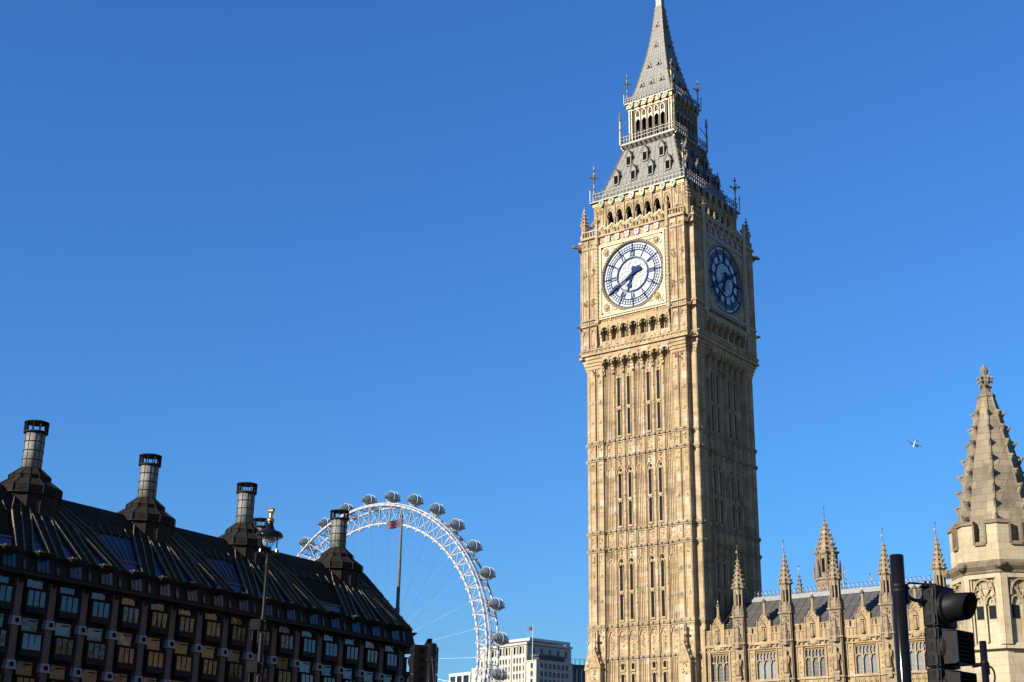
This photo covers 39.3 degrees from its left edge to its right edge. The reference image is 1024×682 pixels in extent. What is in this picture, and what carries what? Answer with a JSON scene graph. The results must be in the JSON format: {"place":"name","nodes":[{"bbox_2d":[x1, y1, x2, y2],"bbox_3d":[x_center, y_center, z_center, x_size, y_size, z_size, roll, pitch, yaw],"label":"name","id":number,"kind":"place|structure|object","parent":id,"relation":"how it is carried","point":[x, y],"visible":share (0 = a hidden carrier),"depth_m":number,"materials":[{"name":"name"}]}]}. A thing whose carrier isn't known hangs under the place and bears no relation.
{"place":"outdoors","nodes":[
{"label":"outdoors","id":0,"kind":"place"},
{"bbox_2d":[0,420,416,681],"bbox_3d":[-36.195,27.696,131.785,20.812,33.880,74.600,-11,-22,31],"label":"office building","id":1,"kind":"structure","parent":0,"point":[140,587],"depth_m":127.18,"materials":[{"name":"brown metal"}]},
{"bbox_2d":[0,612,11,653],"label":"window","id":2,"kind":"structure","parent":1,"relation":"in","point":[3,631],"depth_m":110.72,"materials":[{"name":"blue glass"}]},
{"bbox_2d":[0,571,16,609],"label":"window","id":3,"kind":"structure","parent":1,"relation":"in","point":[6,588],"depth_m":111.59,"materials":[{"name":"blue glass"}]},
{"bbox_2d":[1,552,16,569],"bbox_3d":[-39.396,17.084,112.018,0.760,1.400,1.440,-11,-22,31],"label":"attic window","id":4,"kind":"structure","parent":1,"relation":"in","point":[8,560],"depth_m":111.81,"materials":[{"name":"blue glass"}]},
{"bbox_2d":[22,556,25,568],"bbox_3d":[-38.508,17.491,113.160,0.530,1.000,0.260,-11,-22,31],"label":"slit window","id":5,"kind":"structure","parent":1,"relation":"in","point":[23,557],"depth_m":113.10,"materials":[{"name":"blue glass"}]},
{"bbox_2d":[12,659,39,681],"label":"window","id":6,"kind":"structure","parent":1,"relation":"in","point":[24,671],"depth_m":112.13,"materials":[{"name":"glass"}]},
{"bbox_2d":[15,616,44,657],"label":"window","id":7,"kind":"structure","parent":1,"relation":"in","point":[29,640],"depth_m":112.82,"materials":[{"name":"blue glass"}]},
{"bbox_2d":[20,576,50,614],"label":"window","id":8,"kind":"structure","parent":1,"relation":"in","point":[35,596],"depth_m":113.79,"materials":[{"name":"blue glass"}]},
{"bbox_2d":[35,559,49,575],"bbox_3d":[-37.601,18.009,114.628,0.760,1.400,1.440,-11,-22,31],"label":"attic window","id":9,"kind":"structure","parent":1,"relation":"in","point":[41,566],"depth_m":114.37,"materials":[{"name":"blue glass"}]},
{"bbox_2d":[56,563,59,575],"bbox_3d":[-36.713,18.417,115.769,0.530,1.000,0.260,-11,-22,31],"label":"slit window","id":10,"kind":"structure","parent":1,"relation":"in","point":[57,564],"depth_m":115.65,"materials":[{"name":"black glass"}]},
{"bbox_2d":[46,664,72,681],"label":"window","id":11,"kind":"structure","parent":1,"relation":"in","point":[58,673],"depth_m":114.85,"materials":[{"name":"brown glass"}]},
{"bbox_2d":[49,621,77,661],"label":"window","id":12,"kind":"structure","parent":1,"relation":"in","point":[62,648],"depth_m":115.44,"materials":[{"name":"black glass"}]},
{"bbox_2d":[54,582,82,619],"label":"window","id":13,"kind":"structure","parent":1,"relation":"in","point":[67,602],"depth_m":116.40,"materials":[{"name":"blue glass"}]},
{"bbox_2d":[68,566,81,581],"bbox_3d":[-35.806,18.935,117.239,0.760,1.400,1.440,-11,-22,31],"label":"attic window","id":14,"kind":"structure","parent":1,"relation":"in","point":[74,573],"depth_m":117.03,"materials":[{"name":"blue glass"}]},
{"bbox_2d":[87,569,90,581],"bbox_3d":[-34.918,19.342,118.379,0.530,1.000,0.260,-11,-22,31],"label":"slit window","id":15,"kind":"structure","parent":1,"relation":"in","point":[89,571],"depth_m":118.26,"materials":[{"name":"blue glass"}]},
{"bbox_2d":[80,668,99,681],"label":"window","id":16,"kind":"structure","parent":1,"relation":"in","point":[88,675],"depth_m":117.57,"materials":[{"name":"brown glass"}]},
{"bbox_2d":[81,626,109,666],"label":"window","id":17,"kind":"structure","parent":1,"relation":"in","point":[94,648],"depth_m":118.00,"materials":[{"name":"blue glass"}]},
{"bbox_2d":[86,588,113,624],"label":"window","id":18,"kind":"structure","parent":1,"relation":"in","point":[99,607],"depth_m":119.02,"materials":[{"name":"blue glass"}]},
{"bbox_2d":[99,572,112,587],"bbox_3d":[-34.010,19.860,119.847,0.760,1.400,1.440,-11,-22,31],"label":"attic window","id":19,"kind":"structure","parent":1,"relation":"in","point":[105,579],"depth_m":119.61,"materials":[{"name":"glass"}]},
{"bbox_2d":[118,575,121,586],"bbox_3d":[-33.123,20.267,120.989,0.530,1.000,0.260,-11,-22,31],"label":"slit window","id":20,"kind":"structure","parent":1,"relation":"in","point":[119,577],"depth_m":120.88,"materials":[{"name":"black glass"}]},
{"bbox_2d":[111,672,129,681],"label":"window","id":21,"kind":"structure","parent":1,"relation":"in","point":[117,676],"depth_m":120.23,"materials":[{"name":"brown glass"}]},
{"bbox_2d":[112,631,138,670],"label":"window","id":22,"kind":"structure","parent":1,"relation":"in","point":[124,658],"depth_m":120.65,"materials":[{"name":"brown metal"}]},
{"bbox_2d":[117,594,143,629],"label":"window","id":23,"kind":"structure","parent":1,"relation":"in","point":[129,612],"depth_m":121.60,"materials":[{"name":"glass"}]},
{"bbox_2d":[129,578,142,592],"bbox_3d":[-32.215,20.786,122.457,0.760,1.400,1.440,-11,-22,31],"label":"attic window","id":24,"kind":"structure","parent":1,"relation":"in","point":[135,585],"depth_m":122.23,"materials":[{"name":"purple glass"}]},
{"bbox_2d":[143,676,158,681],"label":"window","id":25,"kind":"structure","parent":1,"relation":"in","point":[145,678],"depth_m":122.82,"materials":[{"name":"brown glass"}]},
{"bbox_2d":[142,636,167,673],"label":"window","id":26,"kind":"structure","parent":1,"relation":"in","point":[154,657],"depth_m":123.24,"materials":[{"name":"brown metal"}]},
{"bbox_2d":[146,599,171,634],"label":"window","id":27,"kind":"structure","parent":1,"relation":"in","point":[158,618],"depth_m":124.24,"materials":[{"name":"glass"}]},
{"bbox_2d":[157,584,170,598],"bbox_3d":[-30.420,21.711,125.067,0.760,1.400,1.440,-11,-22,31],"label":"attic window","id":28,"kind":"structure","parent":1,"relation":"in","point":[164,590],"depth_m":124.82,"materials":[{"name":"glass"}]},
{"bbox_2d":[170,640,194,677],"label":"window","id":29,"kind":"structure","parent":1,"relation":"in","point":[181,665],"depth_m":125.86,"materials":[{"name":"brown metal"}]},
{"bbox_2d":[174,604,198,638],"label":"window","id":30,"kind":"structure","parent":1,"relation":"in","point":[185,624],"depth_m":126.83,"materials":[{"name":"glass"}]},
{"bbox_2d":[185,589,197,603],"bbox_3d":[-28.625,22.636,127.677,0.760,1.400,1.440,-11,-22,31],"label":"attic window","id":31,"kind":"structure","parent":1,"relation":"in","point":[191,595],"depth_m":127.44,"materials":[{"name":"glass"}]},
{"bbox_2d":[198,644,221,680],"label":"window","id":32,"kind":"structure","parent":1,"relation":"in","point":[208,663],"depth_m":128.47,"materials":[{"name":"glass"}]},
{"bbox_2d":[201,609,224,642],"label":"window","id":33,"kind":"structure","parent":1,"relation":"in","point":[211,626],"depth_m":129.44,"materials":[{"name":"glass"}]},
{"bbox_2d":[211,594,223,608],"bbox_3d":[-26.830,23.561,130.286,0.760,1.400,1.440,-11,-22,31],"label":"attic window","id":34,"kind":"structure","parent":1,"relation":"in","point":[217,600],"depth_m":130.04,"materials":[{"name":"glass"}]},
{"bbox_2d":[224,648,246,681],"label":"window","id":35,"kind":"structure","parent":1,"relation":"in","point":[234,669],"depth_m":131.11,"materials":[{"name":"glass"}]},
{"bbox_2d":[227,614,249,646],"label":"window","id":36,"kind":"structure","parent":1,"relation":"in","point":[237,631],"depth_m":132.03,"materials":[{"name":"glass"}]},
{"bbox_2d":[237,599,248,612],"bbox_3d":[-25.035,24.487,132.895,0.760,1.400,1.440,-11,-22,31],"label":"attic window","id":37,"kind":"structure","parent":1,"relation":"in","point":[242,605],"depth_m":132.64,"materials":[{"name":"glass"}]},
{"bbox_2d":[249,652,270,681],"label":"window","id":38,"kind":"structure","parent":1,"relation":"in","point":[265,670],"depth_m":133.98,"materials":[{"name":"brown metal"}]},
{"bbox_2d":[252,621,273,650],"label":"window","id":39,"kind":"structure","parent":1,"relation":"in","point":[267,640],"depth_m":134.76,"materials":[{"name":"black glass"}]},
{"bbox_2d":[261,604,272,617],"bbox_3d":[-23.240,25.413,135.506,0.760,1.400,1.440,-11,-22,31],"label":"attic window","id":40,"kind":"structure","parent":1,"relation":"in","point":[269,611],"depth_m":135.46,"materials":[{"name":"blue glass"}]},
{"bbox_2d":[274,656,293,681],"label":"window","id":41,"kind":"structure","parent":1,"relation":"in","point":[282,673],"depth_m":136.49,"materials":[{"name":"glass"}]},
{"bbox_2d":[275,623,296,654],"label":"window","id":42,"kind":"structure","parent":1,"relation":"in","point":[285,640],"depth_m":137.25,"materials":[{"name":"glass"}]},
{"bbox_2d":[285,609,295,621],"bbox_3d":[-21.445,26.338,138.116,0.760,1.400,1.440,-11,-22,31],"label":"attic window","id":43,"kind":"structure","parent":1,"relation":"in","point":[290,615],"depth_m":137.88,"materials":[{"name":"blue glass"}]},
{"bbox_2d":[297,660,316,681],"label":"window","id":44,"kind":"structure","parent":1,"relation":"in","point":[304,673],"depth_m":139.21,"materials":[{"name":"glass"}]},
{"bbox_2d":[298,627,318,658],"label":"window","id":45,"kind":"structure","parent":1,"relation":"in","point":[308,644],"depth_m":139.86,"materials":[{"name":"blue glass"}]},
{"bbox_2d":[307,613,318,626],"bbox_3d":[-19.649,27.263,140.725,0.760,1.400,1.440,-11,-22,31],"label":"attic window","id":46,"kind":"structure","parent":1,"relation":"in","point":[312,618],"depth_m":140.47,"materials":[{"name":"blue glass"}]},
{"bbox_2d":[320,663,338,681],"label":"window","id":47,"kind":"structure","parent":1,"relation":"in","point":[326,675],"depth_m":141.89,"materials":[{"name":"blue glass"}]},
{"bbox_2d":[321,631,339,661],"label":"window","id":48,"kind":"structure","parent":1,"relation":"in","point":[329,652],"depth_m":142.44,"materials":[{"name":"blue glass"}]},
{"bbox_2d":[329,618,339,630],"bbox_3d":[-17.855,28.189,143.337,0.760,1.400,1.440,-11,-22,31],"label":"attic window","id":49,"kind":"structure","parent":1,"relation":"in","point":[334,623],"depth_m":143.07,"materials":[{"name":"blue glass"}]},
{"bbox_2d":[341,667,359,681],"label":"window","id":50,"kind":"structure","parent":1,"relation":"in","point":[348,676],"depth_m":144.62,"materials":[{"name":"blue glass"}]},
{"bbox_2d":[341,635,361,665],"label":"window","id":51,"kind":"structure","parent":1,"relation":"in","point":[350,650],"depth_m":145.08,"materials":[{"name":"brown metal"}]},
{"bbox_2d":[350,622,360,634],"bbox_3d":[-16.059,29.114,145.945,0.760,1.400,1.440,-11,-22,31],"label":"attic window","id":52,"kind":"structure","parent":1,"relation":"in","point":[355,627],"depth_m":145.71,"materials":[{"name":"blue glass"}]},
{"bbox_2d":[362,670,374,681],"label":"window","id":53,"kind":"structure","parent":1,"relation":"in","point":[369,675],"depth_m":147.38,"materials":[{"name":"blue glass"}]},
{"bbox_2d":[361,639,380,668],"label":"window","id":54,"kind":"structure","parent":1,"relation":"in","point":[371,654],"depth_m":147.68,"materials":[{"name":"brown metal"}]},
{"bbox_2d":[370,626,380,637],"bbox_3d":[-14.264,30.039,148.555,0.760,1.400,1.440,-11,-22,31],"label":"attic window","id":55,"kind":"structure","parent":1,"relation":"in","point":[375,631],"depth_m":148.30,"materials":[{"name":"blue glass"}]},
{"bbox_2d":[382,673,393,681],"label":"window","id":56,"kind":"structure","parent":1,"relation":"in","point":[388,677],"depth_m":150.10,"materials":[{"name":"blue glass"}]},
{"bbox_2d":[383,643,400,671],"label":"window","id":57,"kind":"structure","parent":1,"relation":"in","point":[390,658],"depth_m":150.27,"materials":[{"name":"brown metal"}]},
{"bbox_2d":[386,515,402,613],"bbox_3d":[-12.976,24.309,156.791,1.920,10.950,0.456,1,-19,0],"label":"flagpole","id":58,"kind":"object","parent":1,"relation":"on","point":[394,524],"visible":1,"depth_m":157.06,"materials":[{"name":"metal"}]},
{"bbox_2d":[390,630,399,641],"bbox_3d":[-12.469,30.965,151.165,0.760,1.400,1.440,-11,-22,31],"label":"attic window","id":59,"kind":"structure","parent":1,"relation":"in","point":[394,634],"depth_m":150.89,"materials":[{"name":"blue glass"}]},
{"bbox_2d":[404,657,408,670],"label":"window","id":60,"kind":"structure","parent":1,"relation":"in","point":[405,662],"depth_m":154.51,"materials":[{"name":"blue glass"}]},
{"bbox_2d":[0,0,1023,681],"label":"sky","id":61,"kind":"structure","parent":0,"point":[319,255],"materials":[{"name":"blue"}]},
{"bbox_2d":[471,635,572,681],"bbox_3d":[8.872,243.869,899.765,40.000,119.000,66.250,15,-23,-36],"label":"stone office tower","id":62,"kind":"structure","parent":0,"point":[550,661],"depth_m":890.81,"materials":[{"name":"stone"}]},
{"bbox_2d":[528,627,532,659],"bbox_3d":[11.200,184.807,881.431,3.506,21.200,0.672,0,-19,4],"label":"flagpole","id":63,"kind":"object","parent":62,"relation":"on","point":[530,628],"visible":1,"depth_m":882.04,"materials":[{"name":"white metal"}]},
{"bbox_2d":[702,522,960,681],"bbox_3d":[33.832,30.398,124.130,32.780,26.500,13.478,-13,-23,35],"label":"palace range","id":64,"kind":"structure","parent":0,"point":[834,632],"depth_m":124.79,"materials":[{"name":"stone"}]},
{"bbox_2d":[711,652,729,681],"bbox_3d":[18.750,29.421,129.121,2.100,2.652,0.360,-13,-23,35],"label":"window","id":65,"kind":"structure","parent":64,"relation":"in","point":[721,668],"depth_m":129.19,"materials":[{"name":"stone"}]},
{"bbox_2d":[756,649,776,680],"bbox_3d":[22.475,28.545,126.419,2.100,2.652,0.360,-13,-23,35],"label":"window","id":66,"kind":"structure","parent":64,"relation":"in","point":[766,661],"depth_m":126.54,"materials":[{"name":"glass"}]},
{"bbox_2d":[795,565,803,593],"bbox_3d":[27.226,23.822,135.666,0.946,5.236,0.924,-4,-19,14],"label":"spirelet","id":67,"kind":"object","parent":64,"relation":"on","point":[799,584],"visible":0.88,"depth_m":135.74,"materials":[{"name":"silver metal"}]},
{"bbox_2d":[804,646,826,677],"bbox_3d":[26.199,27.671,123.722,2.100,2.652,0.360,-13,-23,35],"label":"window","id":68,"kind":"structure","parent":64,"relation":"in","point":[814,656],"depth_m":123.85,"materials":[{"name":"stone"}]},
{"bbox_2d":[813,506,841,591],"bbox_3d":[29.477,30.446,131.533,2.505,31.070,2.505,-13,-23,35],"label":"stair turret","id":69,"kind":"object","parent":64,"relation":"on","point":[822,553],"visible":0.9,"depth_m":134.37,"materials":[{"name":"stone"}]},
{"bbox_2d":[841,564,846,588],"bbox_3d":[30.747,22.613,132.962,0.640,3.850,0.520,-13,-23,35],"label":"roof vane","id":70,"kind":"object","parent":64,"relation":"on","point":[843,580],"visible":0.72,"depth_m":133.09,"materials":[{"name":"metal"}]},
{"bbox_2d":[854,642,878,674],"bbox_3d":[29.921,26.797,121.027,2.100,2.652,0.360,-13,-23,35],"label":"window","id":71,"kind":"structure","parent":64,"relation":"in","point":[866,659],"depth_m":121.13,"materials":[{"name":"stone"}]},
{"bbox_2d":[909,639,927,671],"bbox_3d":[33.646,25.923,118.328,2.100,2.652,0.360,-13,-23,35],"label":"window","id":72,"kind":"structure","parent":64,"relation":"in","point":[917,648],"depth_m":118.52,"materials":[{"name":"stone"}]},
{"label":"road","id":73,"kind":"structure","parent":0,"visible":0},
{"bbox_2d":[407,639,438,681],"bbox_3d":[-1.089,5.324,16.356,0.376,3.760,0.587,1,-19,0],"label":"traffic light","id":74,"kind":"object","parent":73,"relation":"on","point":[423,663],"visible":1,"depth_m":16.75,"materials":[{"name":"black paint"}]},
{"bbox_2d":[889,554,976,681],"bbox_3d":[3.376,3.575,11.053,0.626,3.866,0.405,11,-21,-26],"label":"traffic light","id":75,"kind":"object","parent":73,"relation":"on","point":[950,649],"visible":1,"depth_m":11.50,"materials":[{"name":"black paint"}]},
{"bbox_2d":[972,641,995,681],"bbox_3d":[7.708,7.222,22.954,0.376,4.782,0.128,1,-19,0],"label":"signal pole","id":76,"kind":"object","parent":73,"relation":"on","point":[984,665],"visible":0.98,"depth_m":23.57,"materials":[{"name":"black metal"}]},
{"bbox_3d":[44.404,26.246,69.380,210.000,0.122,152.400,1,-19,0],"label":"pavement","id":77,"kind":"structure","parent":0,"visible":0},
{"bbox_2d":[246,508,283,681],"bbox_3d":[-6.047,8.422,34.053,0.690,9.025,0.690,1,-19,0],"label":"street lamp","id":78,"kind":"object","parent":77,"relation":"on","point":[269,535],"visible":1,"depth_m":34.80,"materials":[{"name":"black metal"}]},
{"bbox_2d":[572,0,761,681],"bbox_3d":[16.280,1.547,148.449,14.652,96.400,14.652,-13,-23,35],"label":"clock tower","id":79,"kind":"structure","parent":77,"relation":"on","point":[668,353],"depth_m":142.10,"materials":[{"name":"stone"}]},
{"bbox_2d":[616,376,621,437],"bbox_3d":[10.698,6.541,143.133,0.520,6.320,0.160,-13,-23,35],"label":"lancet window","id":80,"kind":"structure","parent":79,"relation":"in","point":[618,381],"depth_m":143.04,"materials":[{"name":"black glass"}]},
{"bbox_2d":[618,469,622,527],"bbox_3d":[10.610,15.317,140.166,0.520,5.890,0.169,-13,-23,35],"label":"lancet window","id":81,"kind":"structure","parent":79,"relation":"in","point":[620,476],"depth_m":140.06,"materials":[{"name":"black glass"}]},
{"bbox_2d":[619,560,624,621],"bbox_3d":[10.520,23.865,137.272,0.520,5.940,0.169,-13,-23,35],"label":"lancet window","id":82,"kind":"structure","parent":79,"relation":"in","point":[621,567],"depth_m":137.15,"materials":[{"name":"black glass"}]},
{"bbox_2d":[620,662,625,681],"bbox_3d":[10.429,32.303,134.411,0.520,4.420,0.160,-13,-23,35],"label":"lancet window","id":83,"kind":"structure","parent":79,"relation":"in","point":[622,666],"depth_m":134.76,"materials":[{"name":"beige glass"}]},
{"bbox_2d":[626,374,631,435],"bbox_3d":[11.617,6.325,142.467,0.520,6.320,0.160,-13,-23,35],"label":"lancet window","id":84,"kind":"structure","parent":79,"relation":"in","point":[628,378],"depth_m":142.39,"materials":[{"name":"black glass"}]},
{"bbox_2d":[628,467,633,526],"bbox_3d":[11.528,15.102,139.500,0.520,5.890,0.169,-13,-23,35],"label":"lancet window","id":85,"kind":"structure","parent":79,"relation":"in","point":[630,474],"depth_m":139.42,"materials":[{"name":"black glass"}]},
{"bbox_2d":[629,559,634,620],"bbox_3d":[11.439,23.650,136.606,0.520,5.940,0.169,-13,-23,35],"label":"lancet window","id":86,"kind":"structure","parent":79,"relation":"in","point":[631,566],"depth_m":136.52,"materials":[{"name":"black glass"}]},
{"bbox_2d":[631,661,635,681],"bbox_3d":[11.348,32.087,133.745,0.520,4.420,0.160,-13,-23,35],"label":"lancet window","id":87,"kind":"structure","parent":79,"relation":"in","point":[633,665],"depth_m":134.11,"materials":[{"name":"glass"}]},
{"bbox_2d":[646,370,651,431],"bbox_3d":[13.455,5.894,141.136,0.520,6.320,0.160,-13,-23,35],"label":"lancet window","id":88,"kind":"structure","parent":79,"relation":"in","point":[648,375],"depth_m":141.06,"materials":[{"name":"black glass"}]},
{"bbox_2d":[648,464,653,523],"bbox_3d":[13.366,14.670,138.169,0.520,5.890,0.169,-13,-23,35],"label":"lancet window","id":89,"kind":"structure","parent":79,"relation":"in","point":[650,471],"depth_m":138.06,"materials":[{"name":"black glass"}]},
{"bbox_2d":[650,556,655,618],"bbox_3d":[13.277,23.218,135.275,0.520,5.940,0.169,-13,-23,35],"label":"lancet window","id":90,"kind":"structure","parent":79,"relation":"in","point":[652,563],"depth_m":135.16,"materials":[{"name":"black glass"}]},
{"bbox_2d":[652,660,656,681],"bbox_3d":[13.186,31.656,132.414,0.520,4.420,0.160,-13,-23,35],"label":"lancet window","id":91,"kind":"structure","parent":79,"relation":"in","point":[654,663],"depth_m":132.74,"materials":[{"name":"beige glass"}]},
{"bbox_2d":[656,368,661,430],"bbox_3d":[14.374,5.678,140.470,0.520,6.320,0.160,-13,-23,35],"label":"lancet window","id":92,"kind":"structure","parent":79,"relation":"in","point":[658,372],"depth_m":140.41,"materials":[{"name":"black glass"}]},
{"bbox_2d":[658,462,663,522],"bbox_3d":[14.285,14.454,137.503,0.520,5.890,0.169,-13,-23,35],"label":"lancet window","id":93,"kind":"structure","parent":79,"relation":"in","point":[660,469],"depth_m":137.42,"materials":[{"name":"black glass"}]},
{"bbox_2d":[660,555,666,617],"bbox_3d":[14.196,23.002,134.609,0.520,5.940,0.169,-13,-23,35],"label":"lancet window","id":94,"kind":"structure","parent":79,"relation":"in","point":[662,563],"depth_m":134.50,"materials":[{"name":"black glass"}]},
{"bbox_2d":[662,659,667,681],"bbox_3d":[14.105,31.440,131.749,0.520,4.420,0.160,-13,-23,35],"label":"lancet window","id":95,"kind":"structure","parent":79,"relation":"in","point":[665,664],"depth_m":132.06,"materials":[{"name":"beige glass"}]},
{"bbox_2d":[710,371,714,432],"bbox_3d":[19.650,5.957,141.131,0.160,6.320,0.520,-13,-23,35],"label":"lancet window","id":96,"kind":"structure","parent":79,"relation":"in","point":[711,374],"depth_m":141.08,"materials":[{"name":"black glass"}]},
{"bbox_2d":[713,464,717,524],"bbox_3d":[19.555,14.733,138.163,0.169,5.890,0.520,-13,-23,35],"label":"lancet window","id":97,"kind":"structure","parent":79,"relation":"in","point":[714,470],"depth_m":138.03,"materials":[{"name":"black glass"}]},
{"bbox_2d":[716,374,720,435],"bbox_3d":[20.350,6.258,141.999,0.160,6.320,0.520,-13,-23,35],"label":"lancet window","id":98,"kind":"structure","parent":79,"relation":"in","point":[717,377],"depth_m":141.99,"materials":[{"name":"black glass"}]},
{"bbox_2d":[717,557,721,619],"bbox_3d":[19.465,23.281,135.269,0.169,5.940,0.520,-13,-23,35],"label":"lancet window","id":99,"kind":"structure","parent":79,"relation":"in","point":[718,564],"depth_m":135.32,"materials":[{"name":"black glass"}]},
{"bbox_2d":[719,467,723,526],"bbox_3d":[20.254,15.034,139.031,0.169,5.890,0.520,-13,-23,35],"label":"lancet window","id":100,"kind":"structure","parent":79,"relation":"in","point":[720,472],"depth_m":138.91,"materials":[{"name":"black glass"}]},
{"bbox_2d":[723,559,727,618],"bbox_3d":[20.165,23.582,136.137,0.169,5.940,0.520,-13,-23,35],"label":"lancet window","id":101,"kind":"structure","parent":79,"relation":"in","point":[724,566],"depth_m":136.14,"materials":[{"name":"black glass"}]},
{"bbox_2d":[727,379,731,440],"bbox_3d":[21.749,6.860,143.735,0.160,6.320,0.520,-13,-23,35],"label":"lancet window","id":102,"kind":"structure","parent":79,"relation":"in","point":[728,382],"depth_m":143.67,"materials":[{"name":"black glass"}]},
{"bbox_2d":[731,472,735,530],"bbox_3d":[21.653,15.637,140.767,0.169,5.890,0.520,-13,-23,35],"label":"lancet window","id":103,"kind":"structure","parent":79,"relation":"in","point":[732,477],"depth_m":140.68,"materials":[{"name":"black glass"}]},
{"bbox_2d":[733,382,737,442],"bbox_3d":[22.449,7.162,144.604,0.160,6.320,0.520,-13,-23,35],"label":"lancet window","id":104,"kind":"structure","parent":79,"relation":"in","point":[734,386],"depth_m":144.58,"materials":[{"name":"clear glass"}]},
{"bbox_2d":[736,474,741,532],"bbox_3d":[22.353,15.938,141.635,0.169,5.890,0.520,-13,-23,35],"label":"lancet window","id":105,"kind":"structure","parent":79,"relation":"in","point":[738,481],"depth_m":141.58,"materials":[{"name":"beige glass"}]},
{"bbox_2d":[942,364,1023,681],"bbox_3d":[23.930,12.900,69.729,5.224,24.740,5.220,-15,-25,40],"label":"octagonal turret","id":106,"kind":"object","parent":77,"relation":"on","point":[986,535],"visible":0.81,"depth_m":69.26,"materials":[{"name":"stone"}]},
{"bbox_2d":[977,606,984,619],"bbox_3d":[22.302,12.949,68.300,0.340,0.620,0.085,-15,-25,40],"label":"small window","id":107,"kind":"structure","parent":106,"relation":"in","point":[980,610],"depth_m":68.26,"materials":[{"name":"grey glass"}]},
{"bbox_2d":[989,605,996,618],"bbox_3d":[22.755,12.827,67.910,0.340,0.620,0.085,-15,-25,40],"label":"small window","id":108,"kind":"structure","parent":106,"relation":"in","point":[992,609],"depth_m":67.88,"materials":[{"name":"grey glass"}]},
{"bbox_2d":[1012,605,1019,617],"bbox_3d":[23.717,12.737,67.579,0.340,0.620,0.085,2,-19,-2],"label":"small window","id":109,"kind":"structure","parent":106,"relation":"in","point":[1015,608],"depth_m":67.55,"materials":[{"name":"black glass"}]},
{"label":"ground","id":110,"kind":"structure","parent":0,"visible":0},
{"bbox_2d":[297,491,508,681],"bbox_3d":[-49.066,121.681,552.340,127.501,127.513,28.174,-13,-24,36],"label":"ferris wheel","id":111,"kind":"object","parent":110,"relation":"on","point":[456,526],"visible":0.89,"depth_m":538.27,"materials":[{"name":"white metal"}]},
{"bbox_2d":[449,672,470,681],"bbox_3d":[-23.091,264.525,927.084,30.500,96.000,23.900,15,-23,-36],"label":"white office","id":112,"kind":"structure","parent":110,"relation":"on","point":[461,677],"depth_m":932.40,"materials":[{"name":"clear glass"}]},
{"bbox_2d":[572,659,585,681],"bbox_3d":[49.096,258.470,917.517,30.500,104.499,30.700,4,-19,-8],"label":"dark office","id":113,"kind":"structure","parent":110,"relation":"on","point":[578,673],"depth_m":916.28,"materials":[{"name":"blue glass"}]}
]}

